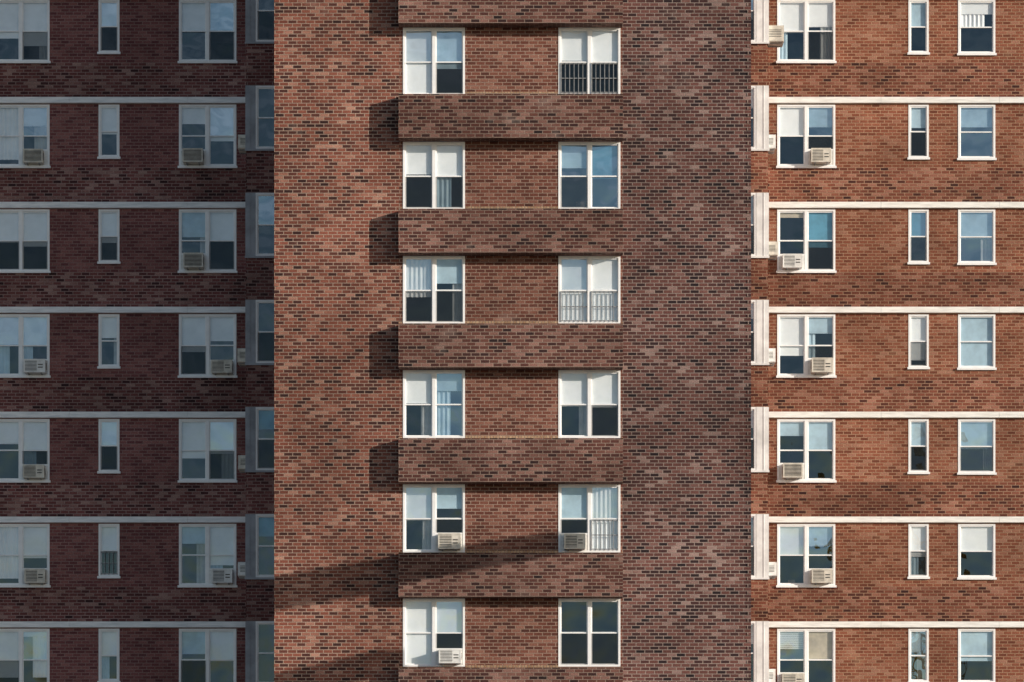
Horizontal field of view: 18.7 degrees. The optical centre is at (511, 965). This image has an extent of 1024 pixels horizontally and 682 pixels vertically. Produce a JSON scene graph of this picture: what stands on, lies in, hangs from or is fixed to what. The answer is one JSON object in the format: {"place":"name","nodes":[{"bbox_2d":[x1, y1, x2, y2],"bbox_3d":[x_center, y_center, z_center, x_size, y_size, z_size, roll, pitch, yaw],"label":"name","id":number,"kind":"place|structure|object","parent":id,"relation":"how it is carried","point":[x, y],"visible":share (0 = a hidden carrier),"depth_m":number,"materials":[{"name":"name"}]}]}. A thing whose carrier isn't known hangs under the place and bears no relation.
{"place":"outdoors","nodes":[
{"label":"outdoors","id":0,"kind":"place"},
{"bbox_2d":[274,0,750,681],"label":"brick apartment tower","id":1,"kind":"structure","parent":0,"point":[512,290],"depth_m":75.00,"materials":[{"name":"brown brick"}]},
{"bbox_2d":[403,598,464,666],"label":"window","id":2,"kind":"structure","parent":1,"relation":"in","point":[429,624],"depth_m":75.06,"materials":[{"name":"white glass"}]},
{"bbox_2d":[403,484,464,551],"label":"window","id":3,"kind":"structure","parent":1,"relation":"in","point":[429,510],"depth_m":75.06,"materials":[{"name":"glass"}]},
{"bbox_2d":[436,533,462,550],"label":"air conditioner","id":4,"kind":"object","parent":3,"relation":"attached to","point":[447,541],"visible":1,"depth_m":74.79,"materials":[{"name":"white metal"}]},
{"bbox_2d":[403,370,464,437],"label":"window","id":5,"kind":"structure","parent":1,"relation":"in","point":[433,400],"depth_m":75.06,"materials":[{"name":"white glass"}]},
{"bbox_2d":[403,256,464,322],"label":"window","id":6,"kind":"structure","parent":1,"relation":"in","point":[433,286],"depth_m":75.08,"materials":[{"name":"white glass"}]},
{"bbox_2d":[403,142,464,208],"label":"window","id":7,"kind":"structure","parent":1,"relation":"in","point":[433,172],"depth_m":75.06,"materials":[{"name":"white glass"}]},
{"bbox_2d":[403,28,464,93],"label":"window","id":8,"kind":"structure","parent":1,"relation":"in","point":[433,58],"depth_m":75.06,"materials":[{"name":"white glass"}]},
{"bbox_2d":[436,648,462,664],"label":"air conditioner","id":9,"kind":"object","parent":1,"relation":"attached to","point":[449,656],"visible":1,"depth_m":74.74,"materials":[{"name":"white metal"}]},
{"bbox_2d":[560,533,587,550],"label":"air conditioner","id":10,"kind":"object","parent":1,"relation":"attached to","point":[573,541],"visible":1,"depth_m":74.78,"materials":[{"name":"white metal"}]},
{"bbox_2d":[558,598,619,666],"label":"window","id":11,"kind":"structure","parent":1,"relation":"in","point":[588,628],"depth_m":76.00,"materials":[{"name":"glass"}]},
{"bbox_2d":[558,484,619,551],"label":"window","id":12,"kind":"structure","parent":1,"relation":"in","point":[592,509],"depth_m":75.06,"materials":[{"name":"glass"}]},
{"bbox_2d":[558,370,619,437],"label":"window","id":13,"kind":"structure","parent":1,"relation":"in","point":[588,400],"depth_m":75.06,"materials":[{"name":"white glass"}]},
{"bbox_2d":[558,256,619,322],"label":"window","id":14,"kind":"structure","parent":1,"relation":"in","point":[588,286],"depth_m":75.06,"materials":[{"name":"white glass"}]},
{"bbox_2d":[558,142,619,208],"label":"window","id":15,"kind":"structure","parent":1,"relation":"in","point":[588,172],"depth_m":75.06,"materials":[{"name":"blue glass"}]},
{"bbox_2d":[558,28,619,93],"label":"window","id":16,"kind":"structure","parent":1,"relation":"in","point":[588,58],"depth_m":75.06,"materials":[{"name":"white glass"}]},
{"bbox_2d":[751,0,1023,681],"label":"walls","id":17,"kind":"structure","parent":0,"point":[873,373],"depth_m":81.70,"materials":[{"name":"brick"}]},
{"bbox_2d":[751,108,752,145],"bbox_3d":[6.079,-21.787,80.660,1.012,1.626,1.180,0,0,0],"label":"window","id":18,"kind":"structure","parent":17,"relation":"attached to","point":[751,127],"depth_m":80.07,"materials":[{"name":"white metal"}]},
{"bbox_2d":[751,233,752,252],"bbox_3d":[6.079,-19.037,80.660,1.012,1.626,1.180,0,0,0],"label":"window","id":19,"kind":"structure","parent":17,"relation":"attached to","point":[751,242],"depth_m":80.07,"materials":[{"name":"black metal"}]},
{"bbox_2d":[768,241,777,259],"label":"air conditioner","id":20,"kind":"object","parent":19,"relation":"on","point":[773,250],"visible":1,"depth_m":80.11,"materials":[{"name":"white metal"}]},
{"bbox_2d":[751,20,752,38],"bbox_3d":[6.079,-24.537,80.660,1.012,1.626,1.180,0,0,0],"label":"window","id":21,"kind":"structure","parent":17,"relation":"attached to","point":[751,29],"depth_m":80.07,"materials":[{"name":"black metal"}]},
{"bbox_2d":[768,25,783,46],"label":"air conditioner","id":22,"kind":"object","parent":21,"relation":"on","point":[776,35],"visible":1,"depth_m":80.11,"materials":[{"name":"white metal"}]},
{"bbox_2d":[751,514,755,576],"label":"window","id":23,"kind":"structure","parent":17,"relation":"attached to","point":[753,545],"depth_m":79.96,"materials":[{"name":"white metal"}]},
{"bbox_2d":[751,193,755,255],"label":"window","id":24,"kind":"structure","parent":17,"relation":"attached to","point":[753,213],"depth_m":79.94,"materials":[{"name":"white metal"}]},
{"bbox_2d":[751,86,755,148],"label":"window","id":25,"kind":"structure","parent":17,"relation":"attached to","point":[753,97],"depth_m":79.94,"materials":[{"name":"white metal"}]},
{"bbox_2d":[751,407,755,469],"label":"window","id":26,"kind":"structure","parent":17,"relation":"attached to","point":[753,417],"depth_m":79.94,"materials":[{"name":"white metal"}]},
{"bbox_2d":[751,300,755,362],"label":"window","id":27,"kind":"structure","parent":17,"relation":"attached to","point":[753,309],"depth_m":79.94,"materials":[{"name":"white metal"}]},
{"bbox_2d":[751,621,755,681],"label":"window","id":28,"kind":"structure","parent":17,"relation":"attached to","point":[753,632],"depth_m":79.94,"materials":[{"name":"white metal"}]},
{"bbox_2d":[751,0,755,41],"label":"window","id":29,"kind":"structure","parent":17,"relation":"attached to","point":[753,10],"depth_m":79.94,"materials":[{"name":"white metal"}]},
{"bbox_2d":[751,0,768,681],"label":"corner panels","id":30,"kind":"object","parent":17,"relation":"attached to","point":[762,348],"visible":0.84,"depth_m":79.93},
{"bbox_2d":[768,135,775,153],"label":"air conditioner","id":31,"kind":"object","parent":17,"relation":"attached to","point":[772,143],"visible":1,"depth_m":80.11,"materials":[{"name":"white metal"}]},
{"bbox_2d":[777,629,834,681],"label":"window","id":32,"kind":"structure","parent":17,"relation":"attached to","point":[810,653],"depth_m":81.77,"materials":[{"name":"glass"}]},
{"bbox_2d":[779,672,804,681],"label":"air conditioner","id":33,"kind":"object","parent":32,"relation":"attached to","point":[792,677],"visible":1,"depth_m":81.48,"materials":[{"name":"white metal"}]},
{"bbox_2d":[776,0,836,62],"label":"window","id":34,"kind":"structure","parent":17,"relation":"attached to","point":[809,31],"depth_m":81.77,"materials":[{"name":"white glass"}]},
{"bbox_2d":[776,524,836,587],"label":"window","id":35,"kind":"structure","parent":17,"relation":"attached to","point":[802,549],"depth_m":81.77,"materials":[{"name":"glass"}]},
{"bbox_2d":[808,568,832,584],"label":"air conditioner","id":36,"kind":"object","parent":35,"relation":"attached to","point":[820,576],"visible":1,"depth_m":81.47,"materials":[{"name":"white metal"}]},
{"bbox_2d":[776,314,836,377],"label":"window","id":37,"kind":"structure","parent":17,"relation":"attached to","point":[802,339],"depth_m":81.77,"materials":[{"name":"white glass"}]},
{"bbox_2d":[808,358,832,374],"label":"air conditioner","id":38,"kind":"object","parent":37,"relation":"attached to","point":[820,366],"visible":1,"depth_m":81.43,"materials":[{"name":"white metal"}]},
{"bbox_2d":[776,209,836,272],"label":"window","id":39,"kind":"structure","parent":17,"relation":"attached to","point":[809,234],"depth_m":81.77,"materials":[{"name":"blue glass"}]},
{"bbox_2d":[779,254,804,269],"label":"air conditioner","id":40,"kind":"object","parent":39,"relation":"attached to","point":[791,261],"visible":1,"depth_m":81.49,"materials":[{"name":"white metal"}]},
{"bbox_2d":[776,419,836,482],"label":"window","id":41,"kind":"structure","parent":17,"relation":"attached to","point":[810,443],"depth_m":81.77,"materials":[{"name":"glass"}]},
{"bbox_2d":[779,463,804,479],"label":"air conditioner","id":42,"kind":"object","parent":41,"relation":"attached to","point":[791,471],"visible":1,"depth_m":81.48,"materials":[{"name":"white metal"}]},
{"bbox_2d":[776,105,836,167],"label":"window","id":43,"kind":"structure","parent":17,"relation":"attached to","point":[802,130],"depth_m":81.77,"materials":[{"name":"blue glass"}]},
{"bbox_2d":[808,148,832,164],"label":"air conditioner","id":44,"kind":"object","parent":43,"relation":"attached to","point":[820,156],"visible":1,"depth_m":81.44,"materials":[{"name":"white metal"}]},
{"bbox_2d":[769,97,1023,627],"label":"belt courses","id":45,"kind":"object","parent":17,"relation":"attached to","point":[896,624],"visible":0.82,"depth_m":81.61,"materials":[{"name":"paint"}]},
{"bbox_2d":[907,209,929,264],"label":"window","id":46,"kind":"structure","parent":17,"relation":"attached to","point":[918,236],"depth_m":81.77,"materials":[{"name":"glass"}]},
{"bbox_2d":[907,105,929,159],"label":"window","id":47,"kind":"structure","parent":17,"relation":"attached to","point":[918,132],"depth_m":81.77,"materials":[{"name":"blue glass"}]},
{"bbox_2d":[907,0,929,54],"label":"window","id":48,"kind":"structure","parent":17,"relation":"attached to","point":[918,27],"depth_m":81.77,"materials":[{"name":"glass"}]},
{"bbox_2d":[907,524,929,578],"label":"window","id":49,"kind":"structure","parent":17,"relation":"attached to","point":[918,551],"depth_m":81.77,"materials":[{"name":"glass"}]},
{"bbox_2d":[907,419,929,473],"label":"window","id":50,"kind":"structure","parent":17,"relation":"attached to","point":[918,446],"depth_m":81.77,"materials":[{"name":"white metal"}]},
{"bbox_2d":[907,314,929,368],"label":"window","id":51,"kind":"structure","parent":17,"relation":"attached to","point":[918,341],"depth_m":81.77,"materials":[{"name":"white glass"}]},
{"bbox_2d":[908,629,928,681],"bbox_3d":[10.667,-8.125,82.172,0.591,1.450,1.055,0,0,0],"label":"window","id":52,"kind":"structure","parent":17,"relation":"attached to","point":[918,655],"depth_m":81.77,"materials":[{"name":"glass"}]},
{"bbox_2d":[958,629,994,681],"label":"window","id":53,"kind":"structure","parent":17,"relation":"attached to","point":[976,655],"depth_m":81.77,"materials":[{"name":"glass"}]},
{"bbox_2d":[957,524,996,579],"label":"window","id":54,"kind":"structure","parent":17,"relation":"attached to","point":[976,551],"depth_m":81.77,"materials":[{"name":"glass"}]},
{"bbox_2d":[957,419,996,474],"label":"window","id":55,"kind":"structure","parent":17,"relation":"attached to","point":[976,446],"depth_m":81.77,"materials":[{"name":"glass"}]},
{"bbox_2d":[957,0,996,55],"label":"window","id":56,"kind":"structure","parent":17,"relation":"attached to","point":[976,27],"depth_m":81.77,"materials":[{"name":"white metal"}]},
{"bbox_2d":[957,314,996,369],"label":"window","id":57,"kind":"structure","parent":17,"relation":"attached to","point":[976,341],"depth_m":81.77,"materials":[{"name":"blue glass"}]},
{"bbox_2d":[957,209,996,264],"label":"window","id":58,"kind":"structure","parent":17,"relation":"attached to","point":[976,236],"depth_m":81.77,"materials":[{"name":"white metal"}]},
{"bbox_2d":[957,105,996,159],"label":"window","id":59,"kind":"structure","parent":17,"relation":"attached to","point":[976,132],"depth_m":81.77,"materials":[{"name":"blue glass"}]},
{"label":"window","id":60,"kind":"object","parent":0,"visible":0},
{"bbox_2d":[769,562,776,578],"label":"air conditioner","id":61,"kind":"object","parent":60,"relation":"attached to","point":[772,570],"visible":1,"depth_m":80.11,"materials":[{"name":"white metal"}]},
{"bbox_3d":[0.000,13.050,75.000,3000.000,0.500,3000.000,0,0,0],"label":"ground","id":62,"kind":"structure","parent":0,"visible":0},
{"bbox_2d":[0,0,273,681],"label":"walls","id":63,"kind":"structure","parent":62,"relation":"on","point":[144,273],"depth_m":81.70,"materials":[{"name":"brick"}]},
{"bbox_2d":[0,629,49,681],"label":"window","id":64,"kind":"structure","parent":63,"relation":"attached to","point":[24,655],"depth_m":81.77,"materials":[{"name":"glass"}]},
{"bbox_2d":[0,209,50,272],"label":"window","id":65,"kind":"structure","parent":63,"relation":"attached to","point":[24,240],"depth_m":81.77,"materials":[{"name":"grey glass"}]},
{"bbox_2d":[0,0,50,62],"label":"window","id":66,"kind":"structure","parent":63,"relation":"attached to","point":[24,31],"depth_m":81.77,"materials":[{"name":"grey glass"}]},
{"bbox_2d":[0,314,50,377],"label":"window","id":67,"kind":"structure","parent":63,"relation":"attached to","point":[24,336],"depth_m":81.77,"materials":[{"name":"glass"}]},
{"bbox_2d":[22,359,47,374],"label":"air conditioner","id":68,"kind":"object","parent":67,"relation":"on","point":[34,366],"visible":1,"depth_m":81.45,"materials":[{"name":"white metal"}]},
{"bbox_2d":[0,419,50,482],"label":"window","id":69,"kind":"structure","parent":63,"relation":"attached to","point":[24,441],"depth_m":81.77,"materials":[{"name":"grey glass"}]},
{"bbox_2d":[22,464,47,479],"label":"air conditioner","id":70,"kind":"object","parent":69,"relation":"attached to","point":[35,471],"visible":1,"depth_m":81.49,"materials":[{"name":"white metal"}]},
{"bbox_2d":[0,524,50,587],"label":"window","id":71,"kind":"structure","parent":63,"relation":"attached to","point":[24,546],"depth_m":81.77,"materials":[{"name":"glass"}]},
{"bbox_2d":[22,568,47,584],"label":"air conditioner","id":72,"kind":"object","parent":71,"relation":"attached to","point":[34,576],"visible":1,"depth_m":81.49,"materials":[{"name":"white metal"}]},
{"bbox_2d":[0,105,50,167],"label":"window","id":73,"kind":"structure","parent":63,"relation":"attached to","point":[24,127],"depth_m":81.77,"materials":[{"name":"glass"}]},
{"bbox_2d":[22,149,47,164],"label":"air conditioner","id":74,"kind":"object","parent":73,"relation":"on","point":[34,156],"visible":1,"depth_m":81.50,"materials":[{"name":"white metal"}]},
{"bbox_2d":[97,419,120,473],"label":"window","id":75,"kind":"structure","parent":63,"relation":"attached to","point":[109,446],"depth_m":81.77,"materials":[{"name":"glass"}]},
{"bbox_2d":[97,314,120,368],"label":"window","id":76,"kind":"structure","parent":63,"relation":"attached to","point":[109,341],"depth_m":81.77,"materials":[{"name":"glass"}]},
{"bbox_2d":[97,209,120,263],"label":"window","id":77,"kind":"structure","parent":63,"relation":"attached to","point":[109,236],"depth_m":81.77,"materials":[{"name":"grey glass"}]},
{"bbox_2d":[97,524,120,577],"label":"window","id":78,"kind":"structure","parent":63,"relation":"attached to","point":[109,550],"depth_m":81.77,"materials":[{"name":"glass"}]},
{"bbox_2d":[97,105,120,158],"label":"window","id":79,"kind":"structure","parent":63,"relation":"attached to","point":[109,131],"depth_m":81.77,"materials":[{"name":"glass"}]},
{"bbox_2d":[97,0,120,53],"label":"window","id":80,"kind":"structure","parent":63,"relation":"attached to","point":[109,26],"depth_m":81.77,"materials":[{"name":"glass"}]},
{"bbox_2d":[97,629,120,681],"bbox_3d":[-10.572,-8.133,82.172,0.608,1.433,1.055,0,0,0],"label":"window","id":81,"kind":"structure","parent":63,"relation":"attached to","point":[109,655],"depth_m":81.77,"materials":[{"name":"glass"}]},
{"bbox_2d":[0,97,244,627],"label":"belt courses","id":82,"kind":"object","parent":63,"relation":"attached to","point":[122,624],"visible":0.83,"depth_m":81.61,"materials":[{"name":"grey concrete"}]},
{"bbox_2d":[179,629,235,681],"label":"window","id":83,"kind":"structure","parent":63,"relation":"attached to","point":[207,655],"depth_m":81.77,"materials":[{"name":"glass"}]},
{"bbox_2d":[178,419,237,482],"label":"window","id":84,"kind":"structure","parent":63,"relation":"attached to","point":[207,450],"depth_m":81.77,"materials":[{"name":"grey glass"}]},
{"bbox_2d":[178,0,237,62],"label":"window","id":85,"kind":"structure","parent":63,"relation":"attached to","point":[207,31],"depth_m":81.77,"materials":[{"name":"glass"}]},
{"bbox_2d":[178,314,237,377],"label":"window","id":86,"kind":"structure","parent":63,"relation":"attached to","point":[204,339],"depth_m":81.77,"materials":[{"name":"glass"}]},
{"bbox_2d":[209,360,233,374],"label":"air conditioner","id":87,"kind":"object","parent":86,"relation":"attached to","point":[221,367],"visible":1,"depth_m":81.50,"materials":[{"name":"white metal"}]},
{"bbox_2d":[178,524,237,587],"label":"window","id":88,"kind":"structure","parent":63,"relation":"attached to","point":[203,548],"depth_m":81.77,"materials":[{"name":"glass"}]},
{"bbox_2d":[209,568,233,584],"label":"air conditioner","id":89,"kind":"object","parent":88,"relation":"attached to","point":[221,576],"visible":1,"depth_m":81.45,"materials":[{"name":"white metal"}]},
{"bbox_2d":[178,209,237,272],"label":"window","id":90,"kind":"structure","parent":63,"relation":"attached to","point":[211,233],"depth_m":81.77,"materials":[{"name":"grey glass"}]},
{"bbox_2d":[181,253,205,269],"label":"air conditioner","id":91,"kind":"object","parent":90,"relation":"attached to","point":[193,261],"visible":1,"depth_m":81.47,"materials":[{"name":"white metal"}]},
{"bbox_2d":[178,105,237,167],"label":"window","id":92,"kind":"structure","parent":63,"relation":"attached to","point":[211,129],"depth_m":81.77,"materials":[{"name":"glass"}]},
{"bbox_2d":[181,148,205,164],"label":"air conditioner","id":93,"kind":"object","parent":92,"relation":"attached to","point":[193,156],"visible":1,"depth_m":81.45,"materials":[{"name":"white metal"}]},
{"bbox_2d":[237,348,245,365],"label":"air conditioner","id":94,"kind":"object","parent":63,"relation":"attached to","point":[240,356],"visible":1,"depth_m":80.11,"materials":[{"name":"white metal"}]},
{"bbox_2d":[238,135,245,153],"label":"air conditioner","id":95,"kind":"object","parent":63,"relation":"attached to","point":[241,143],"visible":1,"depth_m":80.11,"materials":[{"name":"white metal"}]},
{"bbox_2d":[238,455,245,472],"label":"air conditioner","id":96,"kind":"object","parent":63,"relation":"attached to","point":[241,463],"visible":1,"depth_m":80.11,"materials":[{"name":"white metal"}]},
{"bbox_2d":[245,0,273,681],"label":"corner panels","id":97,"kind":"object","parent":63,"relation":"attached to","point":[250,348],"visible":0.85,"depth_m":79.93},
{"bbox_2d":[256,407,273,469],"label":"window","id":98,"kind":"structure","parent":63,"relation":"attached to","point":[264,417],"depth_m":79.98,"materials":[{"name":"blue glass"}]},
{"bbox_2d":[256,514,273,576],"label":"window","id":99,"kind":"structure","parent":63,"relation":"attached to","point":[264,524],"depth_m":79.98,"materials":[{"name":"glass"}]},
{"bbox_2d":[256,193,273,255],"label":"window","id":100,"kind":"structure","parent":63,"relation":"attached to","point":[258,224],"depth_m":79.95,"materials":[{"name":"white metal"}]},
{"bbox_2d":[256,86,273,148],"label":"window","id":101,"kind":"structure","parent":63,"relation":"attached to","point":[258,117],"depth_m":79.95,"materials":[{"name":"white metal"}]},
{"bbox_2d":[256,300,273,362],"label":"window frame","id":102,"kind":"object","parent":63,"relation":"attached to","point":[257,325],"depth_m":79.95,"materials":[{"name":"white metal"}]},
{"bbox_2d":[256,621,273,681],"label":"window","id":103,"kind":"structure","parent":63,"relation":"attached to","point":[257,645],"depth_m":79.95,"materials":[{"name":"black glass"}]},
{"bbox_2d":[256,0,273,41],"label":"window frame","id":104,"kind":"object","parent":63,"relation":"attached to","point":[257,26],"depth_m":79.95,"materials":[{"name":"white metal"}]},
{"bbox_2d":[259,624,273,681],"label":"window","id":105,"kind":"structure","parent":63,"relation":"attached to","point":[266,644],"depth_m":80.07,"materials":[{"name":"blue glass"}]},
{"bbox_2d":[259,303,273,360],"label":"window","id":106,"kind":"structure","parent":63,"relation":"attached to","point":[266,323],"depth_m":80.07,"materials":[{"name":"blue glass"}]},
{"bbox_2d":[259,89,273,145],"bbox_3d":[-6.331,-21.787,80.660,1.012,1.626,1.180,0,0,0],"label":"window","id":107,"kind":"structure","parent":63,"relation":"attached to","point":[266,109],"depth_m":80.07,"materials":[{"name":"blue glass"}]},
{"bbox_2d":[259,0,273,38],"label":"window","id":108,"kind":"structure","parent":63,"relation":"attached to","point":[266,24],"depth_m":80.07,"materials":[{"name":"blue glass"}]},
{"bbox_2d":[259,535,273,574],"bbox_3d":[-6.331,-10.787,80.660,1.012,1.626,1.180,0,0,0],"label":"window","id":109,"kind":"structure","parent":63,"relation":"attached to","point":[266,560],"depth_m":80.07,"materials":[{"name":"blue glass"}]},
{"bbox_2d":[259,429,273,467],"bbox_3d":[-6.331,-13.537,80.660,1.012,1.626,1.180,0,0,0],"label":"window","id":110,"kind":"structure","parent":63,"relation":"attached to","point":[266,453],"depth_m":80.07,"materials":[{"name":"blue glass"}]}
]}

